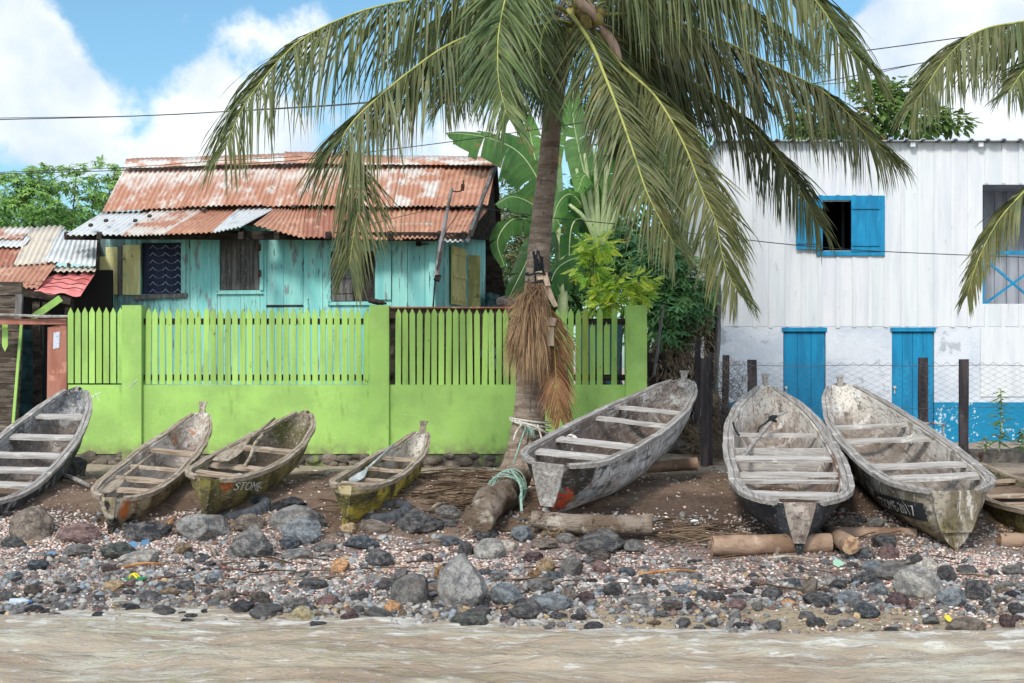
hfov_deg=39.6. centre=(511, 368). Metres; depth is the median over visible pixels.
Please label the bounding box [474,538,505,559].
boulder
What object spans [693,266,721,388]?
hanging vine
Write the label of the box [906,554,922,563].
boulder
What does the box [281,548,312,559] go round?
boulder
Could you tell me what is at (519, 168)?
banana plant
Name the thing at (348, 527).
boulder
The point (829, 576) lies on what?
stone
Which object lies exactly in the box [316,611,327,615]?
boulder
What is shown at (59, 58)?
sky
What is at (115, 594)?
stone
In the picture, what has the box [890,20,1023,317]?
coconut palm
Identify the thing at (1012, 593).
stone
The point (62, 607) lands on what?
stone
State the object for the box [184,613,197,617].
stone
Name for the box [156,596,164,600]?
stone
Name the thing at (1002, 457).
curb wall
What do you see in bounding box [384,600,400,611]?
boulder
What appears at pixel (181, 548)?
boulder
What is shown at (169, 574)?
stone
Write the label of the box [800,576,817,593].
boulder
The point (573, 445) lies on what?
rope loop
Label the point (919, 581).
boulder
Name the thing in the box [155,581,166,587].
stone
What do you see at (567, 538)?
boulder
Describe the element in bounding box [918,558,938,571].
boulder
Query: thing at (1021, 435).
leafy plant
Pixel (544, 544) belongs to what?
boulder
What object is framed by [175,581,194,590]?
boulder
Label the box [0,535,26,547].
boulder
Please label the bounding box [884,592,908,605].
boulder
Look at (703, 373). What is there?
chain link fence
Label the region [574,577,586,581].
stone
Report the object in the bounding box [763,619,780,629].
boulder
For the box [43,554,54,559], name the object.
stone
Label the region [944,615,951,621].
scrap
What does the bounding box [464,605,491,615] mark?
boulder
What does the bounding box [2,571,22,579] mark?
boulder
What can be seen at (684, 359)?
dead scrub
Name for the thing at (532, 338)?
dry frond bundle
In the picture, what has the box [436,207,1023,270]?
cable
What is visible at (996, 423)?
leafy plant
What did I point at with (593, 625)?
stone
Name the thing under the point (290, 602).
boulder
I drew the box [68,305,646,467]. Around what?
picket wall
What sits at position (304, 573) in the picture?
stone
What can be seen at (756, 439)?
pole
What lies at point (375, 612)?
boulder
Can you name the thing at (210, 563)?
stone
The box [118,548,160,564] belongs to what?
boulder
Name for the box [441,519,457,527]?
boulder
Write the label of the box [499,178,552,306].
grey green bush
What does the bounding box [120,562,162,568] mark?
stick
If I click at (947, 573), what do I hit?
boulder
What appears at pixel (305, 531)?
boulder
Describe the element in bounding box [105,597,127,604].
boulder
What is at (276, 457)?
dugout canoe
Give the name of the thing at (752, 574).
stone
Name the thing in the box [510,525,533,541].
boulder
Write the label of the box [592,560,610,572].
boulder
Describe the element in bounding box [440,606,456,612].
stone
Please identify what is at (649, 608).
stone
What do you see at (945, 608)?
stone
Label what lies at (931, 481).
dugout canoe
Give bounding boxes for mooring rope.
[509,417,551,462]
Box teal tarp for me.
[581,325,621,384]
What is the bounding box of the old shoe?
[366,298,385,304]
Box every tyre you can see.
[216,495,270,519]
[362,500,412,523]
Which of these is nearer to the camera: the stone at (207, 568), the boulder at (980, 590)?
the boulder at (980, 590)
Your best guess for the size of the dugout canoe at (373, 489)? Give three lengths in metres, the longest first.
3.588 x 0.619 x 0.586 m
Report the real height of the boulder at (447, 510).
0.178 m
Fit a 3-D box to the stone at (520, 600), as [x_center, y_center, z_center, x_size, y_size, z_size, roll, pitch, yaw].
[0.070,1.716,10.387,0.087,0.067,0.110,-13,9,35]
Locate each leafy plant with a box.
[976,436,990,451]
[982,388,1016,449]
[1010,429,1023,450]
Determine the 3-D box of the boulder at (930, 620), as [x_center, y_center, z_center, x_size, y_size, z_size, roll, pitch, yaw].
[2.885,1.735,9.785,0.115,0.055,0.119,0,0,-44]
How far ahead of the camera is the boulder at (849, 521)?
12.96 m
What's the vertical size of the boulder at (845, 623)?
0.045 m
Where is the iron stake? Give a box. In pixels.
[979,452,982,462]
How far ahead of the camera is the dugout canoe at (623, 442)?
14.05 m
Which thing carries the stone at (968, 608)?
on the ground
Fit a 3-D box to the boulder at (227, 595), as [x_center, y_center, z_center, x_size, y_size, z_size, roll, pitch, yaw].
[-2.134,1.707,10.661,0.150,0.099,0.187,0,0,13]
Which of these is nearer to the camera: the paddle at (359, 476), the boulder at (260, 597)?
the boulder at (260, 597)
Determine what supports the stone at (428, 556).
on the shell gravel
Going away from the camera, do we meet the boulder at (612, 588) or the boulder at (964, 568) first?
the boulder at (612, 588)
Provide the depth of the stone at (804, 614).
9.88 m
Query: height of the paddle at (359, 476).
0.276 m
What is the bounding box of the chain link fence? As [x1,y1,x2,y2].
[694,340,1023,466]
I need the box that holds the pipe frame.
[924,422,944,435]
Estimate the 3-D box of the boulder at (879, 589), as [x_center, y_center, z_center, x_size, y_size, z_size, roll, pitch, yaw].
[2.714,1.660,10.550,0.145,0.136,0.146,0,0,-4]
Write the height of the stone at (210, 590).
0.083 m
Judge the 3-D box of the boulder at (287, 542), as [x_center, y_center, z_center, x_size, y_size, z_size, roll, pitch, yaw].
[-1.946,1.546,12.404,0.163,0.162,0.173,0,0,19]
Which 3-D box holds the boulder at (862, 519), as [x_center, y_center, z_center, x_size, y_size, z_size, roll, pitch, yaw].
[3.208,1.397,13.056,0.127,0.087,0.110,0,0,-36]
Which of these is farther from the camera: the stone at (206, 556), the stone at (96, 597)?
the stone at (206, 556)
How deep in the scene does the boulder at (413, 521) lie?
12.83 m
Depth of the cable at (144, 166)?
19.50 m
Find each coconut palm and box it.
[194,0,916,468]
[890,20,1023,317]
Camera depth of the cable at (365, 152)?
19.29 m
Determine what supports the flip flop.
on the pebbles
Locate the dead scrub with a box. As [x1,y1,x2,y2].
[647,309,733,451]
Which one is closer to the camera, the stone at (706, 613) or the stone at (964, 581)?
the stone at (706, 613)
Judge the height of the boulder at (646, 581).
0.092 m
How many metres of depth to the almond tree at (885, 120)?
29.64 m
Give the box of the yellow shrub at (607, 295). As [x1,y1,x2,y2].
[560,223,664,384]
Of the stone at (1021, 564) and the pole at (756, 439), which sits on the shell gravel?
the stone at (1021, 564)
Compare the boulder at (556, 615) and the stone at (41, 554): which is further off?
the stone at (41, 554)
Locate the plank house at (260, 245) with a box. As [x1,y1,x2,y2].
[64,151,504,384]
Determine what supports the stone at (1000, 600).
on the ground
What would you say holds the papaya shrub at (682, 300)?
on the ground
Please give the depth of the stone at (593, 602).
10.31 m
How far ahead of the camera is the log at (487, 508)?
12.85 m
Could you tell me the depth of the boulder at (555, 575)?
11.15 m
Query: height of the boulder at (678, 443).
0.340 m
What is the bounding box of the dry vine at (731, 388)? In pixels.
[712,356,751,428]
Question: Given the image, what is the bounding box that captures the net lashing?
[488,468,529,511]
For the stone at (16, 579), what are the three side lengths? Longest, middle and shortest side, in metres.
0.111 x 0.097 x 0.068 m
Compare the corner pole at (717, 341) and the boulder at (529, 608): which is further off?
the corner pole at (717, 341)
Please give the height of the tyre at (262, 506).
0.319 m
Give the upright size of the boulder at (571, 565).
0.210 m
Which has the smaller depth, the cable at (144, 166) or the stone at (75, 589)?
the stone at (75, 589)
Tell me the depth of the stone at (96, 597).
10.70 m
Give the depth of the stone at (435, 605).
10.25 m
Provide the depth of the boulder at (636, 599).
10.24 m
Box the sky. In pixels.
[0,0,1023,367]
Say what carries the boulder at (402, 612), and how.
on the ground
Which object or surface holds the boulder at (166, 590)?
on the ground
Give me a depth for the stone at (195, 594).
10.75 m
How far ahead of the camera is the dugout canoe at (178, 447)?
14.35 m
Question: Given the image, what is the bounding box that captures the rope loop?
[567,434,576,450]
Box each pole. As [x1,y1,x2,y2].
[0,313,67,317]
[705,256,712,357]
[711,286,715,422]
[713,276,721,435]
[741,412,787,455]
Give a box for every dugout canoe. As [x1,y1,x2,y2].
[0,386,92,515]
[91,401,212,533]
[185,410,315,514]
[329,421,430,524]
[520,370,697,512]
[722,374,854,554]
[821,375,995,550]
[980,462,1023,532]
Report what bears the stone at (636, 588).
on the shell gravel
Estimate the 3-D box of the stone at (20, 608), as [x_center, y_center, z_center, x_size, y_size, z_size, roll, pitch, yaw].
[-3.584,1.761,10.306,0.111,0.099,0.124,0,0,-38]
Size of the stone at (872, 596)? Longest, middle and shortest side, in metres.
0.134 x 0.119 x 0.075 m
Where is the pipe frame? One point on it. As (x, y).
(943, 427)
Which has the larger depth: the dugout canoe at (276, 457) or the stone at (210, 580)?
the dugout canoe at (276, 457)
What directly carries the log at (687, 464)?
on the ground
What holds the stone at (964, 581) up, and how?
on the shell gravel
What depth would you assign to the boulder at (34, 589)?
10.87 m
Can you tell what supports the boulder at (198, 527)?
on the ground
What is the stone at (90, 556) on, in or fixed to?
on the ground
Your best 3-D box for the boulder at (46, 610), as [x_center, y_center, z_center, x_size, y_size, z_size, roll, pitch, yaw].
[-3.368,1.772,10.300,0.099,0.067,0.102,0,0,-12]
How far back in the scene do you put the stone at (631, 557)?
11.90 m
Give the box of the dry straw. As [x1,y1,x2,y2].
[675,410,727,461]
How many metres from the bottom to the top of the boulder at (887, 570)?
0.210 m
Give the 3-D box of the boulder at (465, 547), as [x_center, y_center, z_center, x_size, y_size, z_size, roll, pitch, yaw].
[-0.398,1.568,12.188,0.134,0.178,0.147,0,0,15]
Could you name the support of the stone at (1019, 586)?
on the shell gravel
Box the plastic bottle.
[9,598,32,604]
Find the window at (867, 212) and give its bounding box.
[796,196,884,255]
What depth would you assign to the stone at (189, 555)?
12.06 m
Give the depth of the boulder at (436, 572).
11.14 m
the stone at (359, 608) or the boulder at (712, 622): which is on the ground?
the boulder at (712, 622)
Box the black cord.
[732,415,776,435]
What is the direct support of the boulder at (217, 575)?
on the ground
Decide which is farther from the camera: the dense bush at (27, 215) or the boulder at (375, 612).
the dense bush at (27, 215)
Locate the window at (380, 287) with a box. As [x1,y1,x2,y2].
[327,247,390,304]
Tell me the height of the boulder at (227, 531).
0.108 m
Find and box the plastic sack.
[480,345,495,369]
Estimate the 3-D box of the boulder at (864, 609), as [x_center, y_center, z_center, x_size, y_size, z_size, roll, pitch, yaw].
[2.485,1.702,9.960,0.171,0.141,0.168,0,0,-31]
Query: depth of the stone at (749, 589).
10.63 m
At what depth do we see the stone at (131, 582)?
11.09 m
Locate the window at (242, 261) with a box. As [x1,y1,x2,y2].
[216,240,263,293]
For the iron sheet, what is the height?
0.022 m
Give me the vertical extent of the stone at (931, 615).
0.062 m
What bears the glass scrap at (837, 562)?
on the ground
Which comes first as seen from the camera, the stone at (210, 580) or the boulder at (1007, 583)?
the boulder at (1007, 583)
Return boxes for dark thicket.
[502,72,713,384]
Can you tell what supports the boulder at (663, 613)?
on the ground
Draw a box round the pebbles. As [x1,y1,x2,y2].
[0,465,1023,633]
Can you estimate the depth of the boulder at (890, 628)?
9.47 m
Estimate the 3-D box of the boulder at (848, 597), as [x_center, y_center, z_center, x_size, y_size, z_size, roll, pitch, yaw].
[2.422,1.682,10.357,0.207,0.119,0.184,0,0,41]
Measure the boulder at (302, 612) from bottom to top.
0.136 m
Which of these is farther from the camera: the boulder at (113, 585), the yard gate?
the yard gate
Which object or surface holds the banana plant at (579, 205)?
on the ground
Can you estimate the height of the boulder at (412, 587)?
0.291 m
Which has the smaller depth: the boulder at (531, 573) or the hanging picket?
the boulder at (531, 573)
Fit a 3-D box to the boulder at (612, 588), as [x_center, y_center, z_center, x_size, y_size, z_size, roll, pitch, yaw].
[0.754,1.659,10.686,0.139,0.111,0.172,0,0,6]
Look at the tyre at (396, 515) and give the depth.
13.10 m
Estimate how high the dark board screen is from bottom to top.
2.313 m
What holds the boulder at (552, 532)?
on the ground
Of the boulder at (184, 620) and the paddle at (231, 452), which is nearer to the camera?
the boulder at (184, 620)
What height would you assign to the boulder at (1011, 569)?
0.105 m
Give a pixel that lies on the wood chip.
(210, 547)
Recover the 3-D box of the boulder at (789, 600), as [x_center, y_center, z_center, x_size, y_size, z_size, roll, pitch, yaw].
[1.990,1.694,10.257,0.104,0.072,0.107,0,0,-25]
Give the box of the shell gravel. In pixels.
[0,467,1023,632]
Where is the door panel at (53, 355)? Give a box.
[47,325,59,398]
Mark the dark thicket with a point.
(576, 300)
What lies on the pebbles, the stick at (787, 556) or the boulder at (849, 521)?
the stick at (787, 556)
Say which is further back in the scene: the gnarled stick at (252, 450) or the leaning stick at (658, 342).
the leaning stick at (658, 342)
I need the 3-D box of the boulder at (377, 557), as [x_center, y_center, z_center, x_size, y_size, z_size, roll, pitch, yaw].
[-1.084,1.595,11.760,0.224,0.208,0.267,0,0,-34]
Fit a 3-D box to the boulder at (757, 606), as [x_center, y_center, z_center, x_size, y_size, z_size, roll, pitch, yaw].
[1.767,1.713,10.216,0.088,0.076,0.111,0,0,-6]
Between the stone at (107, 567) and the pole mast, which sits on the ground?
the stone at (107, 567)
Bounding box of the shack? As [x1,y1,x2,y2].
[0,225,112,432]
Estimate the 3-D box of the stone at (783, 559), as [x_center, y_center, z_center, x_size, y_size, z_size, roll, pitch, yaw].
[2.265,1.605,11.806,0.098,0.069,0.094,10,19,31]
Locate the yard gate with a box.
[0,319,67,398]
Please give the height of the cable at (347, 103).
1.210 m
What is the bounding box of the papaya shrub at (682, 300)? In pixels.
[585,225,721,368]
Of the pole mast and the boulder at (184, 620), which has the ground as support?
the boulder at (184, 620)
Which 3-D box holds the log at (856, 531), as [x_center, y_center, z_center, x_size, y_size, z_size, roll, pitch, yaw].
[3.269,1.498,12.749,0.717,0.147,0.146,0,0,9]
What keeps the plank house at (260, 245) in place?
on the ground
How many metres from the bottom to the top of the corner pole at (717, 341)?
2.599 m
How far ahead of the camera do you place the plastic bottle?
10.56 m
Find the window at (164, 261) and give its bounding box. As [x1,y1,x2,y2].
[134,240,187,299]
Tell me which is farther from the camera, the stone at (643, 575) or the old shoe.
the old shoe
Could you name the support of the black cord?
attached to the pole at (756, 439)
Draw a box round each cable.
[0,30,1010,119]
[0,55,966,173]
[0,156,301,172]
[11,53,966,117]
[358,206,463,227]
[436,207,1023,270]
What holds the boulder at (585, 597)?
on the ground
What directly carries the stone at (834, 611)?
on the ground
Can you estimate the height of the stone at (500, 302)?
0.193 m
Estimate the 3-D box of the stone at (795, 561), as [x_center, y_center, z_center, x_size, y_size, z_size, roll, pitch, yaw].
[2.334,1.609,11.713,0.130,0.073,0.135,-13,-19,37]
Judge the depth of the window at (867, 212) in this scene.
22.44 m
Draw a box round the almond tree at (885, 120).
[778,73,983,139]
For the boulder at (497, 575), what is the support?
on the ground
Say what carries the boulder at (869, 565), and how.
on the ground
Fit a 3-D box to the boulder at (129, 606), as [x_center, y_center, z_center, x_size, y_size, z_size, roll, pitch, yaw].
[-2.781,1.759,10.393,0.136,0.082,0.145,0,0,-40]
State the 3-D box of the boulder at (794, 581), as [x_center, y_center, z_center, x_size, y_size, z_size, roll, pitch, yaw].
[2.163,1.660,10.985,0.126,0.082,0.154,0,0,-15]
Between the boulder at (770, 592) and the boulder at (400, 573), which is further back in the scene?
the boulder at (400, 573)
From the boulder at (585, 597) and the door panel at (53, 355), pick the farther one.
the door panel at (53, 355)
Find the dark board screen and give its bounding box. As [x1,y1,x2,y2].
[390,312,516,384]
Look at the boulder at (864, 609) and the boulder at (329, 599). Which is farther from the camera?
the boulder at (329, 599)
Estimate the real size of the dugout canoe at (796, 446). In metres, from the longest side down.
4.965 x 1.169 x 0.729 m
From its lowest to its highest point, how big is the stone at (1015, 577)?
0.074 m
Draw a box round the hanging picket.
[2,325,7,350]
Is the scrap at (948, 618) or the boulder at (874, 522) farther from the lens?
the boulder at (874, 522)
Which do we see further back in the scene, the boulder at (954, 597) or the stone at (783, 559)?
the stone at (783, 559)
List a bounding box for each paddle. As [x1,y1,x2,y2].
[100,452,154,492]
[213,417,275,461]
[349,443,394,481]
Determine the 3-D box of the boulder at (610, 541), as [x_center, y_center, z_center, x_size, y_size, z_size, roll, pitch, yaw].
[0.769,1.532,12.385,0.422,0.276,0.430,0,0,38]
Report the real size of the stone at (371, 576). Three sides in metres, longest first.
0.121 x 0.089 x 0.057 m
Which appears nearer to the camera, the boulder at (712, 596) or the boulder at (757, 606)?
the boulder at (757, 606)
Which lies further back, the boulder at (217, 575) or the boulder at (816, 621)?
the boulder at (217, 575)
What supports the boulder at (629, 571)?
on the ground
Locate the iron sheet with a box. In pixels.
[389,307,512,311]
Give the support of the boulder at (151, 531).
on the ground
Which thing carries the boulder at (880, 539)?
on the ground
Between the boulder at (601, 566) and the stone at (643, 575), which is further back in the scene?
the boulder at (601, 566)
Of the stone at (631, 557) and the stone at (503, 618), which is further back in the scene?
the stone at (631, 557)
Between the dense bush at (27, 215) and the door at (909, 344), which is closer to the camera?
the door at (909, 344)
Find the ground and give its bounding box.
[0,368,1023,633]
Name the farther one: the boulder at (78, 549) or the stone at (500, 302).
the stone at (500, 302)
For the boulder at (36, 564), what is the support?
on the ground
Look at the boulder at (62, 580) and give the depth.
11.10 m
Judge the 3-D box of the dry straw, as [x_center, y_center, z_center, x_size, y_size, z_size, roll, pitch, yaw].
[2.758,0.965,19.042,1.280,0.839,1.462,0,0,0]
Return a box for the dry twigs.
[114,463,989,596]
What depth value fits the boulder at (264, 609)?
10.11 m
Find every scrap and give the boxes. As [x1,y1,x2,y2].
[833,559,843,566]
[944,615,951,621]
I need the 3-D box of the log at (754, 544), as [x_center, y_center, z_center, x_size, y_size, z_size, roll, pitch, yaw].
[2.221,1.506,12.175,1.047,0.184,0.179,0,0,-3]
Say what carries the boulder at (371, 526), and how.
on the ground
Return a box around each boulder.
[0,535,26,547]
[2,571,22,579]
[9,506,54,540]
[23,584,42,595]
[27,559,48,570]
[40,608,49,612]
[53,576,73,585]
[56,522,98,543]
[63,543,94,556]
[65,456,87,475]
[92,606,108,610]
[99,541,136,558]
[103,580,124,591]
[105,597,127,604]
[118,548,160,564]
[122,521,172,541]
[122,603,139,609]
[138,590,159,601]
[152,605,175,614]
[158,587,178,595]
[173,543,192,553]
[175,514,228,540]
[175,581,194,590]
[180,618,193,621]
[204,572,222,579]
[215,590,238,600]
[221,527,230,534]
[227,525,273,558]
[229,600,254,612]
[233,513,266,531]
[249,603,284,618]
[250,591,270,603]
[269,505,312,530]
[270,496,306,510]
[279,536,299,550]
[281,517,320,544]
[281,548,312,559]
[283,597,307,608]
[292,605,315,619]
[298,577,328,589]
[308,510,326,527]
[309,621,326,625]
[310,542,336,552]
[315,594,338,605]
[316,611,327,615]
[329,558,349,573]
[339,522,357,534]
[340,611,358,619]
[342,534,379,549]
[350,590,367,600]
[360,519,390,533]
[363,607,392,616]
[365,548,393,566]
[376,578,398,590]
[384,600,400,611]
[390,572,429,604]
[393,568,408,578]
[395,508,443,533]
[399,609,406,615]
[428,582,437,591]
[433,567,441,579]
[435,505,461,519]
[437,553,487,607]
[440,536,461,546]
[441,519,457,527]
[450,611,488,625]
[457,540,473,555]
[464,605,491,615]
[474,529,496,540]
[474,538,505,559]
[488,569,508,582]
[490,582,522,604]
[501,539,515,550]
[508,598,546,618]
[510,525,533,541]
[523,552,543,561]
[527,570,540,576]
[527,578,552,592]
[530,539,557,548]
[533,592,570,611]
[536,558,554,571]
[538,527,568,537]
[544,571,563,580]
[549,611,566,619]
[556,533,576,543]
[559,588,575,599]
[560,555,582,575]
[570,614,586,619]
[574,529,625,554]
[579,593,594,601]
[587,550,610,559]
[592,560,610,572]
[603,582,620,595]
[619,567,635,575]
[622,594,648,605]
[623,539,643,552]
[642,577,658,585]
[653,610,669,617]
[662,599,682,610]
[667,435,691,453]
[671,584,694,593]
[688,572,701,579]
[702,592,726,601]
[705,618,717,626]
[725,598,746,609]
[734,622,750,628]
[751,602,762,610]
[760,587,782,598]
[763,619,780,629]
[781,598,795,606]
[784,578,800,585]
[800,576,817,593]
[802,592,832,607]
[806,617,826,626]
[827,579,846,588]
[833,591,860,603]
[837,619,852,626]
[839,517,858,525]
[851,572,880,583]
[852,547,874,560]
[852,601,880,618]
[854,516,866,523]
[861,560,881,571]
[867,517,884,526]
[868,583,887,594]
[870,533,896,547]
[874,560,907,580]
[877,544,899,559]
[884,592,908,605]
[884,626,898,630]
[892,564,944,600]
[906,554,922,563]
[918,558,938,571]
[923,617,939,623]
[935,588,966,608]
[937,565,956,581]
[945,616,985,630]
[956,564,977,572]
[964,580,991,600]
[994,586,1009,592]
[998,580,1015,586]
[999,614,1015,626]
[1001,565,1023,574]
[1007,602,1023,614]
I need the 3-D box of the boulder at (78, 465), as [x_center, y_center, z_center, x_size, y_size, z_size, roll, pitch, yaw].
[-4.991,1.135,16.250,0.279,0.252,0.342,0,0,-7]
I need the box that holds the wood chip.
[205,544,215,553]
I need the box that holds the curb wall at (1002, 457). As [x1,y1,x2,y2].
[969,446,1023,462]
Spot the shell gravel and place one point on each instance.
(981, 569)
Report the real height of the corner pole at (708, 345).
2.980 m
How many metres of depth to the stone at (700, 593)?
10.52 m
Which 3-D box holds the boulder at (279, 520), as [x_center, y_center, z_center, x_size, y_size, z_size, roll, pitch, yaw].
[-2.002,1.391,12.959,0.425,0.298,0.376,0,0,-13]
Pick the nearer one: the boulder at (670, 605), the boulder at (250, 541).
the boulder at (670, 605)
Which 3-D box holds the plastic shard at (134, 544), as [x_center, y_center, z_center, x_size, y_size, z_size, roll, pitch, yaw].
[-3.315,1.544,12.383,0.125,0.068,0.123,0,0,0]
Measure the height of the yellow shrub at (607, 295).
3.175 m
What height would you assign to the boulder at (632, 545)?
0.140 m
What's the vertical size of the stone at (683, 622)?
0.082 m
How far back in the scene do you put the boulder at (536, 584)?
10.72 m
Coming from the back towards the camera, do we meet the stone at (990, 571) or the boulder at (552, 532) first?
the boulder at (552, 532)
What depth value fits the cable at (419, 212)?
19.45 m
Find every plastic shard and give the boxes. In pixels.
[128,541,137,547]
[140,539,149,545]
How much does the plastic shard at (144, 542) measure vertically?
0.063 m
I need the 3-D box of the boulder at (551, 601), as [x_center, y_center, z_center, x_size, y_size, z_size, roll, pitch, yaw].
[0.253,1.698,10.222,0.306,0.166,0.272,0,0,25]
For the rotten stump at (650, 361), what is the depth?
19.85 m
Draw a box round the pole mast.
[432,180,464,306]
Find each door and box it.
[782,327,826,423]
[890,327,935,427]
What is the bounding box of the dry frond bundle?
[502,250,581,429]
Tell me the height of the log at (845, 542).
0.173 m
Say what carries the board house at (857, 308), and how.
on the ground
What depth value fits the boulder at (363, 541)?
12.36 m
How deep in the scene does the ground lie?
13.26 m
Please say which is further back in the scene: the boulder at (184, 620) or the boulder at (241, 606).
the boulder at (241, 606)
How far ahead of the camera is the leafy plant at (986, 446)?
18.59 m
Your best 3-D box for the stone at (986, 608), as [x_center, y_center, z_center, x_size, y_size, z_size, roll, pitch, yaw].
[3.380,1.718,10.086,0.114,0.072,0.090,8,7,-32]
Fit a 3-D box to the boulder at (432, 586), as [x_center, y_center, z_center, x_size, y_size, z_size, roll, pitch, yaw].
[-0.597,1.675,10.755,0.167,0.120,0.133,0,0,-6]
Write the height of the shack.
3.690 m
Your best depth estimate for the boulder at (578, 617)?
9.95 m
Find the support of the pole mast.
attached to the plank house at (260, 245)
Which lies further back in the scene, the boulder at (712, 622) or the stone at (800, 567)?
the stone at (800, 567)
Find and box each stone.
[0,591,13,600]
[9,604,25,613]
[11,577,21,581]
[25,605,43,611]
[36,552,45,555]
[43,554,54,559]
[56,604,67,609]
[57,587,66,592]
[68,586,80,592]
[79,554,92,558]
[92,611,103,615]
[93,595,104,599]
[101,564,116,572]
[109,593,121,597]
[123,589,134,594]
[125,578,137,586]
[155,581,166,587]
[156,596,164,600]
[164,572,175,578]
[184,552,195,557]
[184,566,194,571]
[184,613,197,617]
[191,592,201,597]
[194,556,204,561]
[200,567,211,571]
[202,554,210,559]
[203,561,215,566]
[203,578,217,583]
[203,588,215,593]
[206,598,221,605]
[258,564,267,569]
[299,569,308,575]
[305,605,317,609]
[352,605,363,612]
[365,574,378,580]
[419,553,433,559]
[431,603,439,608]
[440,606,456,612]
[478,568,491,574]
[494,563,503,567]
[496,296,516,306]
[499,615,512,621]
[515,598,525,604]
[542,621,554,628]
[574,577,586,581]
[577,608,585,614]
[582,557,593,563]
[583,621,602,628]
[585,599,598,606]
[586,578,597,582]
[625,555,635,559]
[627,585,642,591]
[636,574,648,577]
[639,565,648,569]
[644,605,656,611]
[646,620,660,624]
[675,617,690,627]
[679,572,688,577]
[682,596,691,601]
[686,603,696,610]
[692,590,704,597]
[702,611,710,616]
[724,588,737,594]
[733,595,747,601]
[743,586,759,593]
[747,572,758,577]
[778,557,789,562]
[787,559,802,564]
[797,565,805,570]
[798,611,815,619]
[819,559,829,565]
[820,587,830,592]
[824,609,841,614]
[825,575,836,578]
[846,562,858,567]
[848,599,865,607]
[865,594,878,600]
[904,605,912,609]
[925,613,937,617]
[939,605,951,611]
[961,578,972,584]
[964,605,976,613]
[978,601,987,605]
[981,605,994,612]
[985,568,999,575]
[996,597,1007,603]
[1004,590,1019,597]
[1009,574,1021,580]
[1011,615,1023,621]
[1015,562,1023,566]
[1015,582,1023,589]
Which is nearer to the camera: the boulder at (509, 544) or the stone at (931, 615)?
the stone at (931, 615)
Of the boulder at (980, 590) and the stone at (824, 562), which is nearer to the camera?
the boulder at (980, 590)
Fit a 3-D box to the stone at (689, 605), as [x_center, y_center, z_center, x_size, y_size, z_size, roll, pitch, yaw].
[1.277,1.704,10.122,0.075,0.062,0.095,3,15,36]
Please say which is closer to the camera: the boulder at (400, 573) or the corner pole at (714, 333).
the boulder at (400, 573)
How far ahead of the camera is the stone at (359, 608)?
10.18 m
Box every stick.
[62,473,89,486]
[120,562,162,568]
[242,434,262,466]
[428,502,443,510]
[639,569,695,574]
[652,305,664,375]
[767,555,813,560]
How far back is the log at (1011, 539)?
12.25 m
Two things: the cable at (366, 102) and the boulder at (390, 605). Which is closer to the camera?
the boulder at (390, 605)
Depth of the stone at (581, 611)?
10.07 m
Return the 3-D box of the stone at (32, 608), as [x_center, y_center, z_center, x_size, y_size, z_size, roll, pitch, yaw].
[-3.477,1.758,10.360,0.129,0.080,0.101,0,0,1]
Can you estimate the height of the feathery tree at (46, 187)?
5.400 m
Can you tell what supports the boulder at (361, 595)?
on the ground
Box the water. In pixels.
[0,607,1023,682]
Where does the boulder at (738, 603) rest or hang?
on the ground
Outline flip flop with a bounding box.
[125,573,146,579]
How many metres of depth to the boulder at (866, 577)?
11.12 m
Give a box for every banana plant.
[446,98,567,381]
[549,82,667,317]
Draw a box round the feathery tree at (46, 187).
[0,154,123,267]
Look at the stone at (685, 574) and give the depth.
11.22 m
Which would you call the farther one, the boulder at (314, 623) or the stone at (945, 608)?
the stone at (945, 608)
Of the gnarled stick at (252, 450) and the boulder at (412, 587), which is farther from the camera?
the gnarled stick at (252, 450)
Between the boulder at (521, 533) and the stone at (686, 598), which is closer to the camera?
the stone at (686, 598)
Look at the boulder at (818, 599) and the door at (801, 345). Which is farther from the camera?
the door at (801, 345)
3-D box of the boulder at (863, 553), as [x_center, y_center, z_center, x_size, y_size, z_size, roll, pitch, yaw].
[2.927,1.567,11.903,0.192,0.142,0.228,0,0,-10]
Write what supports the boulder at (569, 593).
on the ground
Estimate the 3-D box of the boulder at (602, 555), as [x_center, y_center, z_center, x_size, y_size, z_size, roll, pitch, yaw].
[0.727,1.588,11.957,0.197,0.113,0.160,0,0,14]
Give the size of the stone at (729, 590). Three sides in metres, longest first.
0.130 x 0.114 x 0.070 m
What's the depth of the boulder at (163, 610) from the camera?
10.20 m
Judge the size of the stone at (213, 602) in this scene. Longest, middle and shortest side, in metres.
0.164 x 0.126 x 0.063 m
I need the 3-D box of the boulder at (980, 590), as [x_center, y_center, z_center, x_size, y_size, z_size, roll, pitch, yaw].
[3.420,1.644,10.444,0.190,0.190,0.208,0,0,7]
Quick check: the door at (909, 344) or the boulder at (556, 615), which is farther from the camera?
the door at (909, 344)
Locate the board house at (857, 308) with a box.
[677,138,1023,442]
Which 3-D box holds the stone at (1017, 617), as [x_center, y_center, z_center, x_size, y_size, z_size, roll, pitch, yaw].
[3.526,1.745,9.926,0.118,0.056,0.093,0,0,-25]
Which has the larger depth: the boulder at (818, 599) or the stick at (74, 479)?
the stick at (74, 479)
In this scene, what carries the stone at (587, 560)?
on the ground
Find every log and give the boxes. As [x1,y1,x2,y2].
[462,463,531,531]
[530,510,653,534]
[646,457,697,472]
[710,533,832,555]
[821,524,859,554]
[838,527,917,535]
[997,533,1023,546]
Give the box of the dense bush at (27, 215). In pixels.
[0,190,108,269]

